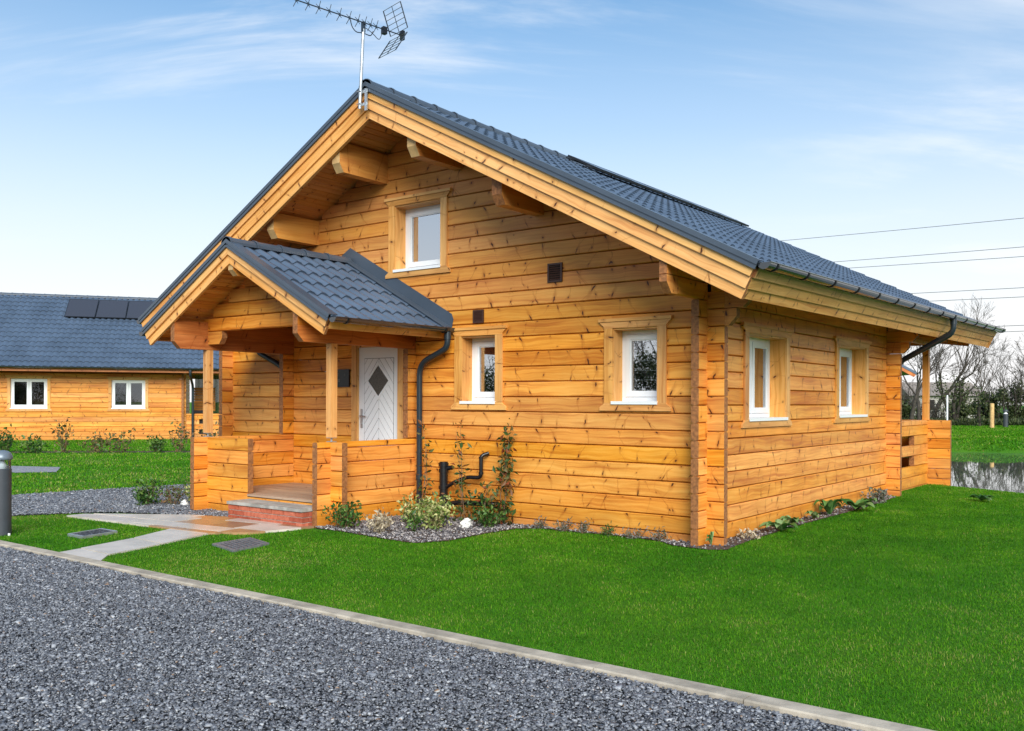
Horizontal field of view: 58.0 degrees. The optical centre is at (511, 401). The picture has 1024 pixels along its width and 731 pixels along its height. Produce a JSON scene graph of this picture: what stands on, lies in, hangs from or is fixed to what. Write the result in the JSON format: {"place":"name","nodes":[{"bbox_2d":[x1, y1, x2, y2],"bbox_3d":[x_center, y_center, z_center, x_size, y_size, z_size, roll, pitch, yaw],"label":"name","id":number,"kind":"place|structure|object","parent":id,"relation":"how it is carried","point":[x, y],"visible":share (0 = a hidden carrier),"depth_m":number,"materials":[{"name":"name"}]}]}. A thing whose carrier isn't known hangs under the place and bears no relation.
{"place":"outdoors","nodes":[
{"label":"outdoors","id":0,"kind":"place"},
{"bbox_2d":[11,466,59,472],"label":"slab","id":1,"kind":"structure","parent":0,"point":[21,469],"depth_m":20.56,"materials":[{"name":"grey concrete"}]},
{"bbox_2d":[2,438,195,494],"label":"lawn grass","id":2,"kind":"structure","parent":0,"point":[63,476],"depth_m":22.04,"materials":[{"name":"green plant"}]},
{"bbox_2d":[12,484,228,515],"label":"gravel path","id":3,"kind":"structure","parent":0,"point":[93,512],"depth_m":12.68,"materials":[{"name":"grey gravel"}]},
{"bbox_2d":[131,474,166,505],"bbox_3d":[-5.401,1.308,13.576,0.501,0.466,0.599,0,0,37],"label":"round shrub","id":4,"kind":"object","parent":3,"relation":"on","point":[142,496],"visible":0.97,"depth_m":13.56,"materials":[{"name":"green plant"}]},
{"bbox_2d":[158,484,185,504],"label":"dry shrub","id":5,"kind":"object","parent":3,"relation":"on","point":[168,493],"visible":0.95,"depth_m":13.58,"materials":[{"name":"brown plant"}]},
{"bbox_2d":[183,476,190,500],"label":"leafy bush","id":6,"kind":"object","parent":3,"relation":"on","point":[187,490],"visible":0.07,"depth_m":13.74,"materials":[{"name":"green plant"}]},
{"bbox_2d":[61,513,313,560],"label":"path","id":7,"kind":"structure","parent":0,"point":[178,527],"depth_m":11.12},
{"bbox_2d":[227,499,314,525],"bbox_3d":[-3.046,1.422,11.835,1.500,0.236,0.362,0,0,37],"label":"brick step","id":8,"kind":"object","parent":7,"relation":"on","point":[279,512],"visible":0.85,"depth_m":11.66,"materials":[{"name":"brick"}]},
{"bbox_2d":[0,546,861,730],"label":"gravel drive","id":9,"kind":"structure","parent":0,"point":[619,722],"depth_m":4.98,"materials":[{"name":"grey gravel"}]},
{"bbox_2d":[0,402,1023,730],"bbox_3d":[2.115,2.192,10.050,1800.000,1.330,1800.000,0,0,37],"label":"ground","id":10,"kind":"structure","parent":0,"point":[746,676],"depth_m":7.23,"materials":[{"name":"green plant"}]},
{"bbox_2d":[0,450,12,535],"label":"bollard light","id":11,"kind":"object","parent":10,"relation":"on","point":[5,500],"visible":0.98,"depth_m":10.56,"materials":[{"name":"paint"}]},
{"bbox_2d":[67,528,117,538],"bbox_3d":[-4.842,1.528,10.661,0.349,0.052,0.582,0,0,23],"label":"drain cover","id":12,"kind":"object","parent":10,"relation":"on","point":[91,533],"visible":0.83,"depth_m":10.59,"materials":[{"name":"concrete"}]},
{"bbox_2d":[10,451,189,452],"bbox_3d":[-11.518,1.502,27.930,11.985,0.001,1.605,0,0,-12],"label":"neighbour planting bed","id":13,"kind":"object","parent":10,"relation":"on","point":[92,452],"visible":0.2,"depth_m":27.87,"materials":[{"name":"soil"}]},
{"bbox_2d":[0,424,17,451],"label":"rose bush","id":14,"kind":"object","parent":13,"relation":"on","point":[8,441],"visible":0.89,"depth_m":27.20,"materials":[{"name":"green plant"}]},
{"bbox_2d":[16,433,50,453],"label":"rose bush","id":15,"kind":"object","parent":13,"relation":"on","point":[33,449],"visible":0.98,"depth_m":26.92,"materials":[{"name":"green plant"}]},
{"bbox_2d":[49,417,73,452],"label":"rose bush","id":16,"kind":"object","parent":13,"relation":"on","point":[61,440],"visible":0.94,"depth_m":27.16,"materials":[{"name":"green plant"}]},
{"bbox_2d":[73,431,110,452],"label":"rose bush","id":17,"kind":"object","parent":13,"relation":"on","point":[96,444],"visible":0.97,"depth_m":27.45,"materials":[{"name":"green plant"}]},
{"bbox_2d":[104,427,144,453],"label":"rose bush","id":18,"kind":"object","parent":13,"relation":"on","point":[120,442],"visible":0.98,"depth_m":27.28,"materials":[{"name":"green plant"}]},
{"bbox_2d":[147,435,168,451],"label":"rose bush","id":19,"kind":"object","parent":13,"relation":"on","point":[157,444],"visible":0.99,"depth_m":27.63,"materials":[{"name":"green plant"}]},
{"bbox_2d":[169,419,194,451],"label":"rose bush","id":20,"kind":"object","parent":13,"relation":"on","point":[181,444],"visible":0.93,"depth_m":27.85,"materials":[{"name":"green plant"}]},
{"bbox_2d":[196,421,218,435],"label":"rose bush","id":21,"kind":"object","parent":13,"relation":"on","point":[214,434],"visible":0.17,"depth_m":27.89,"materials":[{"name":"green plant"}]},
{"bbox_2d":[0,292,221,440],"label":"log cabin","id":22,"kind":"object","parent":10,"relation":"on","point":[90,376],"visible":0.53,"depth_m":36.78,"materials":[{"name":"timber logs"},{"name":"tiled roof covering"},{"name":"glass"}]},
{"bbox_2d":[5,375,51,410],"bbox_3d":[-18.653,-0.341,35.695,1.634,1.372,0.166,0,0,-18],"label":"window","id":23,"kind":"structure","parent":22,"relation":"in","point":[11,379],"depth_m":35.68,"materials":[{"name":"white plastic"}]},
{"bbox_2d":[64,299,98,317],"bbox_3d":[-18.265,-3.985,39.251,1.170,0.911,1.495,0,0,-18],"label":"solar panel","id":24,"kind":"object","parent":22,"relation":"on","point":[86,308],"visible":1,"depth_m":39.20,"materials":[{"name":"grey"}]},
{"bbox_2d":[95,300,128,318],"bbox_3d":[-17.132,-3.981,39.615,1.170,0.911,1.495,0,0,-18],"label":"solar panel","id":25,"kind":"object","parent":22,"relation":"on","point":[111,308],"visible":1,"depth_m":39.57,"materials":[{"name":"grey"}]},
{"bbox_2d":[107,376,149,410],"bbox_3d":[-15.264,-0.322,36.783,1.594,1.357,0.166,0,0,-18],"label":"window","id":26,"kind":"structure","parent":22,"relation":"in","point":[111,380],"depth_m":36.78,"materials":[{"name":"white plastic"}]},
{"bbox_2d":[126,301,152,318],"bbox_3d":[-15.999,-3.977,39.978,1.170,0.911,1.495,0,0,-18],"label":"solar panel","id":27,"kind":"object","parent":22,"relation":"on","point":[136,309],"visible":0.51,"depth_m":39.99,"materials":[{"name":"grey"}]},
{"bbox_2d":[195,375,221,412],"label":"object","id":28,"kind":"object","parent":22,"relation":"attached to","point":[198,381],"visible":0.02,"depth_m":40.95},
{"bbox_2d":[194,410,218,413],"bbox_3d":[-12.109,0.930,38.362,2.300,1.160,0.750,0,0,-18],"label":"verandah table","id":29,"kind":"object","parent":10,"relation":"on","point":[198,411],"visible":0.15,"depth_m":38.01,"materials":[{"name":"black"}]},
{"bbox_2d":[212,537,268,552],"bbox_3d":[-2.893,1.538,9.901,0.509,0.044,0.766,0,0,-39],"label":"drain cover","id":30,"kind":"object","parent":10,"relation":"on","point":[236,545],"visible":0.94,"depth_m":9.88,"materials":[{"name":"metal"}]},
{"bbox_2d":[0,540,934,730],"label":"kerb","id":31,"kind":"structure","parent":10,"relation":"on","point":[834,717],"depth_m":5.60,"materials":[{"name":"concrete"}]},
{"bbox_2d":[137,79,1005,545],"bbox_3d":[1.426,-1.256,16.158,10.764,5.738,13.135,0,0,37],"label":"log cabin","id":32,"kind":"object","parent":10,"relation":"on","point":[413,261],"visible":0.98,"depth_m":11.97,"materials":[{"name":"wood"}]},
{"bbox_2d":[337,369,349,386],"bbox_3d":[-2.482,-0.348,13.548,0.285,0.260,0.030,0,0,37],"label":"wall plaque","id":33,"kind":"object","parent":32,"relation":"attached to","point":[343,377],"depth_m":13.52,"materials":[{"name":"black plastic"}]},
{"bbox_2d":[293,0,407,110],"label":"tv aerial","id":34,"kind":"object","parent":32,"relation":"attached to","point":[402,35],"visible":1,"depth_m":11.79,"materials":[{"name":"metal"}]},
{"bbox_2d":[351,345,403,460],"bbox_3d":[-1.889,0.164,13.150,1.036,2.180,0.124,0,0,37],"label":"front door","id":35,"kind":"structure","parent":32,"relation":"in","point":[377,382],"depth_m":13.18,"materials":[{"name":"white plastic"}]},
{"bbox_2d":[384,187,451,278],"bbox_3d":[-1.197,-2.288,12.779,1.230,1.117,0.388,0,0,37],"label":"window","id":36,"kind":"structure","parent":32,"relation":"in","point":[418,222],"depth_m":12.86,"materials":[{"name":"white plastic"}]},
{"bbox_2d":[451,325,507,409],"bbox_3d":[-0.364,-0.437,12.086,0.939,1.074,0.306,0,0,37],"label":"window","id":37,"kind":"structure","parent":32,"relation":"in","point":[478,351],"depth_m":12.17,"materials":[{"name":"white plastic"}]},
{"bbox_2d":[567,155,636,183],"bbox_3d":[1.504,-3.840,15.290,0.636,0.356,1.160,0,0,37],"label":"solar panel","id":38,"kind":"object","parent":32,"relation":"on","point":[604,170],"visible":0.97,"depth_m":15.00,"materials":[{"name":"grey"}]},
{"bbox_2d":[598,315,672,410],"bbox_3d":[1.480,-0.432,10.677,0.954,1.071,0.306,0,0,37],"label":"window","id":39,"kind":"structure","parent":32,"relation":"in","point":[620,334],"depth_m":10.75,"materials":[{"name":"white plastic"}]},
{"bbox_2d":[609,170,669,196],"bbox_3d":[2.214,-3.837,16.219,0.636,0.356,1.160,0,0,37],"label":"solar panel","id":40,"kind":"object","parent":32,"relation":"on","point":[649,187],"visible":0.79,"depth_m":16.15,"materials":[{"name":"grey"}]},
{"bbox_2d":[643,183,698,207],"bbox_3d":[2.925,-3.835,17.149,0.636,0.356,1.160,0,0,37],"label":"solar panel","id":41,"kind":"object","parent":32,"relation":"on","point":[679,199],"visible":0.7,"depth_m":17.08,"materials":[{"name":"grey"}]},
{"bbox_2d":[674,195,724,217],"bbox_3d":[3.635,-3.833,18.078,0.636,0.356,1.160,0,0,37],"label":"solar panel","id":42,"kind":"object","parent":32,"relation":"on","point":[708,210],"visible":0.67,"depth_m":18.02,"materials":[{"name":"grey"}]},
{"bbox_2d":[700,205,748,226],"bbox_3d":[4.346,-3.830,19.008,0.636,0.356,1.160,0,0,37],"label":"solar panel","id":43,"kind":"object","parent":32,"relation":"on","point":[732,219],"visible":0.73,"depth_m":18.95,"materials":[{"name":"grey"}]},
{"bbox_2d":[733,321,793,427],"bbox_3d":[3.019,-0.314,11.467,0.388,1.237,1.585,0,0,37],"label":"window","id":44,"kind":"structure","parent":32,"relation":"in","point":[766,349],"depth_m":11.77,"materials":[{"name":"white plastic"}]},
{"bbox_2d":[817,335,871,422],"bbox_3d":[5.034,-0.325,14.103,0.388,1.261,1.701,0,0,37],"label":"window","id":45,"kind":"structure","parent":32,"relation":"in","point":[851,355],"depth_m":14.52,"materials":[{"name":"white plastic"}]},
{"bbox_2d":[315,495,894,549],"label":"bed gravel","id":46,"kind":"structure","parent":10,"relation":"on","point":[445,533],"depth_m":10.97,"materials":[{"name":"grey gravel"}]},
{"bbox_2d":[321,500,363,528],"bbox_3d":[-2.047,1.364,11.182,0.573,0.398,0.409,0,0,16],"label":"round shrub","id":47,"kind":"object","parent":46,"relation":"on","point":[353,517],"visible":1,"depth_m":11.19,"materials":[{"name":"green plant"}]},
{"bbox_2d":[364,507,393,533],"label":"dry shrub","id":48,"kind":"object","parent":46,"relation":"on","point":[380,523],"visible":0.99,"depth_m":10.77,"materials":[{"name":"beige plant"}]},
{"bbox_2d":[395,493,427,522],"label":"shrub","id":49,"kind":"object","parent":46,"relation":"on","point":[407,510],"visible":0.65,"depth_m":11.71,"materials":[{"name":"green plant"}]},
{"bbox_2d":[406,508,423,531],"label":"green sprig","id":50,"kind":"object","parent":46,"relation":"on","point":[415,522],"visible":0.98,"depth_m":10.84,"materials":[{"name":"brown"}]},
{"bbox_2d":[405,420,437,514],"bbox_3d":[-1.201,0.898,12.304,0.600,1.405,0.282,0,0,37],"label":"climbing plant","id":51,"kind":"object","parent":46,"relation":"on","point":[426,466],"visible":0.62,"depth_m":12.32,"materials":[{"name":"green plant"}]},
{"bbox_2d":[414,491,455,530],"bbox_3d":[-0.927,1.317,11.096,0.515,0.485,0.496,0,0,-3],"label":"variegated shrub","id":52,"kind":"object","parent":46,"relation":"on","point":[438,511],"visible":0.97,"depth_m":11.04,"materials":[{"name":"green plant"}]},
{"bbox_2d":[441,422,479,520],"bbox_3d":[-0.650,0.921,11.874,0.304,1.345,0.565,0,0,-33],"label":"climbing plant","id":53,"kind":"object","parent":46,"relation":"on","point":[461,518],"visible":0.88,"depth_m":11.88,"materials":[{"name":"green plant"}]},
{"bbox_2d":[459,518,472,527],"bbox_3d":[-0.575,1.488,11.316,0.178,0.135,0.157,0,0,7],"label":"white rock","id":54,"kind":"object","parent":46,"relation":"on","point":[465,522],"visible":0.89,"depth_m":11.28,"materials":[{"name":"white stone"}]},
{"bbox_2d":[455,481,506,522],"bbox_3d":[-0.406,1.297,11.709,0.832,0.593,0.416,0,0,37],"label":"shrub","id":55,"kind":"object","parent":46,"relation":"on","point":[491,497],"visible":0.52,"depth_m":11.71,"materials":[{"name":"green plant"}]},
{"bbox_2d":[468,498,508,527],"bbox_3d":[-0.309,1.383,11.320,0.498,0.392,0.572,0,0,37],"label":"leafy plant","id":56,"kind":"object","parent":46,"relation":"on","point":[485,518],"visible":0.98,"depth_m":11.29,"materials":[{"name":"green plant"}]},
{"bbox_2d":[488,418,518,525],"bbox_3d":[-0.123,0.913,11.561,0.369,1.434,0.401,0,0,-19],"label":"climbing plant","id":57,"kind":"object","parent":46,"relation":"on","point":[506,472],"visible":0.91,"depth_m":11.54,"materials":[{"name":"green plant"}]},
{"bbox_2d":[533,515,549,528],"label":"lavender tuft","id":58,"kind":"object","parent":46,"relation":"on","point":[538,524],"visible":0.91,"depth_m":11.27,"materials":[{"name":"grey plant"}]},
{"bbox_2d":[550,517,573,531],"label":"lavender tuft","id":59,"kind":"object","parent":46,"relation":"on","point":[564,525],"visible":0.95,"depth_m":11.04,"materials":[{"name":"grey plant"}]},
{"bbox_2d":[574,517,594,533],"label":"lavender tuft","id":60,"kind":"object","parent":46,"relation":"on","point":[584,525],"visible":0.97,"depth_m":10.90,"materials":[{"name":"grey plant"}]},
{"bbox_2d":[600,521,617,535],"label":"lavender tuft","id":61,"kind":"object","parent":46,"relation":"on","point":[609,532],"visible":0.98,"depth_m":10.69,"materials":[{"name":"green plant"}]},
{"bbox_2d":[616,523,647,539],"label":"lavender tuft","id":62,"kind":"object","parent":46,"relation":"on","point":[631,535],"visible":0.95,"depth_m":10.48,"materials":[{"name":"grey plant"}]},
{"bbox_2d":[646,526,670,540],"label":"lavender tuft","id":63,"kind":"object","parent":46,"relation":"on","point":[658,534],"visible":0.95,"depth_m":10.28,"materials":[{"name":"grey plant"}]},
{"bbox_2d":[706,531,713,544],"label":"broad leaf plant","id":64,"kind":"object","parent":46,"relation":"on","point":[710,538],"visible":1,"depth_m":9.88,"materials":[{"name":"green plant"}]},
{"bbox_2d":[736,527,760,539],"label":"dead stalks","id":65,"kind":"object","parent":46,"relation":"on","point":[747,532],"visible":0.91,"depth_m":10.53,"materials":[{"name":"brown plant"}]},
{"bbox_2d":[759,519,797,530],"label":"broad leaf plant","id":66,"kind":"object","parent":46,"relation":"on","point":[780,524],"visible":1,"depth_m":10.99,"materials":[{"name":"green plant"}]},
{"bbox_2d":[780,515,803,522],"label":"broad leaf plant","id":67,"kind":"object","parent":46,"relation":"on","point":[790,519],"visible":0.88,"depth_m":11.60,"materials":[{"name":"green plant"}]},
{"bbox_2d":[805,510,820,518],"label":"broad leaf plant","id":68,"kind":"object","parent":46,"relation":"on","point":[814,514],"visible":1,"depth_m":12.17,"materials":[{"name":"green plant"}]},
{"bbox_2d":[813,498,846,513],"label":"broad leaf plant","id":69,"kind":"object","parent":46,"relation":"on","point":[829,506],"visible":1,"depth_m":12.62,"materials":[{"name":"green plant"}]},
{"bbox_2d":[842,499,876,509],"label":"broad leaf plant","id":70,"kind":"object","parent":46,"relation":"on","point":[859,503],"visible":0.99,"depth_m":13.20,"materials":[{"name":"green plant"}]},
{"bbox_2d":[861,498,876,501],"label":"broad leaf plant","id":71,"kind":"object","parent":46,"relation":"on","point":[871,499],"visible":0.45,"depth_m":13.86,"materials":[{"name":"green plant"}]},
{"bbox_2d":[860,486,890,503],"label":"grey plant","id":72,"kind":"object","parent":46,"relation":"on","point":[881,494],"visible":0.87,"depth_m":14.27,"materials":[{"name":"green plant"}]},
{"bbox_2d":[901,376,920,419],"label":"hedge bush","id":73,"kind":"object","parent":10,"relation":"on","point":[906,409],"visible":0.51,"depth_m":65.57,"materials":[{"name":"green plant"}]},
{"bbox_2d":[908,394,941,417],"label":"hedge bush","id":74,"kind":"object","parent":10,"relation":"on","point":[931,411],"visible":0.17,"depth_m":69.62,"materials":[{"name":"green plant"}]},
{"bbox_2d":[902,344,956,419],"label":"bare tree","id":75,"kind":"object","parent":10,"relation":"on","point":[912,412],"visible":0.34,"depth_m":60.82,"materials":[{"name":"brown plant"}]},
{"bbox_2d":[902,344,961,419],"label":"bare tree","id":76,"kind":"object","parent":10,"relation":"on","point":[918,401],"visible":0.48,"depth_m":63.41,"materials":[{"name":"brown plant"}]},
{"bbox_2d":[930,398,945,418],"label":"hedge bush","id":77,"kind":"object","parent":10,"relation":"on","point":[943,414],"visible":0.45,"depth_m":70.79,"materials":[{"name":"green plant"}]},
{"bbox_2d":[902,382,980,418],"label":"bungalow","id":78,"kind":"object","parent":10,"relation":"on","point":[932,394],"visible":0.17,"depth_m":92.56,"materials":[{"name":"black"}]},
{"bbox_2d":[946,395,947,419],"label":"white pole","id":79,"kind":"object","parent":10,"relation":"on","point":[947,407],"visible":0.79,"depth_m":55.00,"materials":[{"name":"white plastic"}]},
{"bbox_2d":[930,344,989,425],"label":"bare tree","id":80,"kind":"object","parent":10,"relation":"on","point":[956,412],"visible":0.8,"depth_m":64.48,"materials":[{"name":"bark"},{"name":"twig"}]},
{"bbox_2d":[946,379,976,417],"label":"hedge bush","id":81,"kind":"object","parent":10,"relation":"on","point":[966,410],"visible":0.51,"depth_m":66.80,"materials":[{"name":"green plant"}]},
{"bbox_2d":[902,417,1023,425],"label":"rough grass","id":82,"kind":"structure","parent":10,"relation":"on","point":[998,421],"depth_m":63.79,"materials":[{"name":"green plant"}]},
{"bbox_2d":[931,292,1010,417],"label":"bare tree","id":83,"kind":"object","parent":10,"relation":"on","point":[975,367],"visible":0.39,"depth_m":83.77,"materials":[{"name":"brown plant"}]},
{"bbox_2d":[950,356,998,425],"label":"bare tree","id":84,"kind":"object","parent":10,"relation":"on","point":[979,414],"visible":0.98,"depth_m":61.73,"materials":[{"name":"brown plant"}]},
{"bbox_2d":[931,425,1023,451],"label":"bank grass","id":85,"kind":"structure","parent":10,"relation":"on","point":[1013,433],"depth_m":42.43,"materials":[{"name":"green plant"}]},
{"bbox_2d":[970,390,985,417],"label":"hedge bush","id":86,"kind":"object","parent":10,"relation":"on","point":[982,409],"visible":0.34,"depth_m":68.67,"materials":[{"name":"green plant"}]},
{"bbox_2d":[970,494,993,500],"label":"broad leaf plant","id":87,"kind":"object","parent":10,"relation":"on","point":[982,497],"visible":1,"depth_m":14.52,"materials":[{"name":"green plant"}]},
{"bbox_2d":[957,338,1015,391],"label":"bare tree","id":88,"kind":"object","parent":10,"relation":"on","point":[999,360],"visible":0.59,"depth_m":93.84,"materials":[{"name":"brown plant"}]},
{"bbox_2d":[972,381,1002,414],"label":"hedge bush","id":89,"kind":"object","parent":10,"relation":"on","point":[994,394],"visible":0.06,"depth_m":83.82,"materials":[{"name":"green plant"}]},
{"bbox_2d":[990,403,993,427],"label":"timber post","id":90,"kind":"object","parent":10,"relation":"on","point":[991,415],"visible":0.79,"depth_m":57.90,"materials":[{"name":"beige wood"}]},
{"bbox_2d":[976,379,1009,418],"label":"hedge bush","id":91,"kind":"object","parent":10,"relation":"on","point":[996,407],"visible":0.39,"depth_m":67.54,"materials":[{"name":"green plant"}]},
{"bbox_2d":[982,355,1023,415],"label":"bare tree","id":92,"kind":"object","parent":10,"relation":"on","point":[1002,405],"visible":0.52,"depth_m":72.34,"materials":[{"name":"brown plant"}]},
{"bbox_2d":[1003,409,1007,427],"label":"bollard light","id":93,"kind":"object","parent":10,"relation":"on","point":[1005,418],"visible":0.91,"depth_m":59.64,"materials":[{"name":"paint"}]},
{"bbox_2d":[989,371,1023,424],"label":"hedge bush","id":94,"kind":"object","parent":10,"relation":"on","point":[1014,411],"visible":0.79,"depth_m":66.96,"materials":[{"name":"green plant"}]},
{"bbox_2d":[997,358,1023,416],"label":"bare tree","id":95,"kind":"object","parent":10,"relation":"on","point":[1015,376],"visible":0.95,"depth_m":66.03,"materials":[{"name":"brown plant"}]},
{"bbox_2d":[1003,334,1023,373],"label":"bare tree","id":96,"kind":"object","parent":10,"relation":"on","point":[1020,350],"visible":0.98,"depth_m":64.78,"materials":[{"name":"brown plant"}]},
{"bbox_2d":[1006,378,1023,407],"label":"hedge bush","id":97,"kind":"object","parent":10,"relation":"on","point":[1020,388],"visible":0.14,"depth_m":68.22,"materials":[{"name":"green plant"}]},
{"bbox_2d":[0,0,1023,404],"label":"sky","id":98,"kind":"structure","parent":0,"point":[133,133],"materials":[{"name":"blue"}]},
{"bbox_2d":[781,218,1022,240],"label":"overhead cable","id":99,"kind":"object","parent":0,"point":[905,229],"visible":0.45,"depth_m":136.30,"materials":[{"name":"grey plastic"}]},
{"bbox_2d":[902,365,916,376],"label":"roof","id":100,"kind":"structure","parent":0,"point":[906,370],"depth_m":46.20,"materials":[{"name":"wood"}]},
{"bbox_2d":[836,247,1019,261],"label":"overhead cable","id":101,"kind":"object","parent":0,"point":[930,254],"visible":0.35,"depth_m":133.76,"materials":[{"name":"grey plastic"}]},
{"bbox_2d":[854,256,1023,267],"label":"overhead cable","id":102,"kind":"object","parent":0,"point":[938,262],"visible":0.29,"depth_m":132.97,"materials":[{"name":"grey plastic"}]},
{"bbox_2d":[907,452,1023,493],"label":"pond water","id":103,"kind":"structure","parent":0,"point":[998,471],"depth_m":27.52,"materials":[{"name":"grey liquid"}]},
{"bbox_2d":[912,287,1023,293],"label":"overhead cable","id":104,"kind":"object","parent":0,"point":[968,290],"visible":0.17,"depth_m":129.49,"materials":[{"name":"grey plastic"}]},
{"bbox_2d":[938,297,1015,300],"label":"overhead cable","id":105,"kind":"object","parent":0,"point":[981,298],"visible":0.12,"depth_m":128.09,"materials":[{"name":"grey plastic"}]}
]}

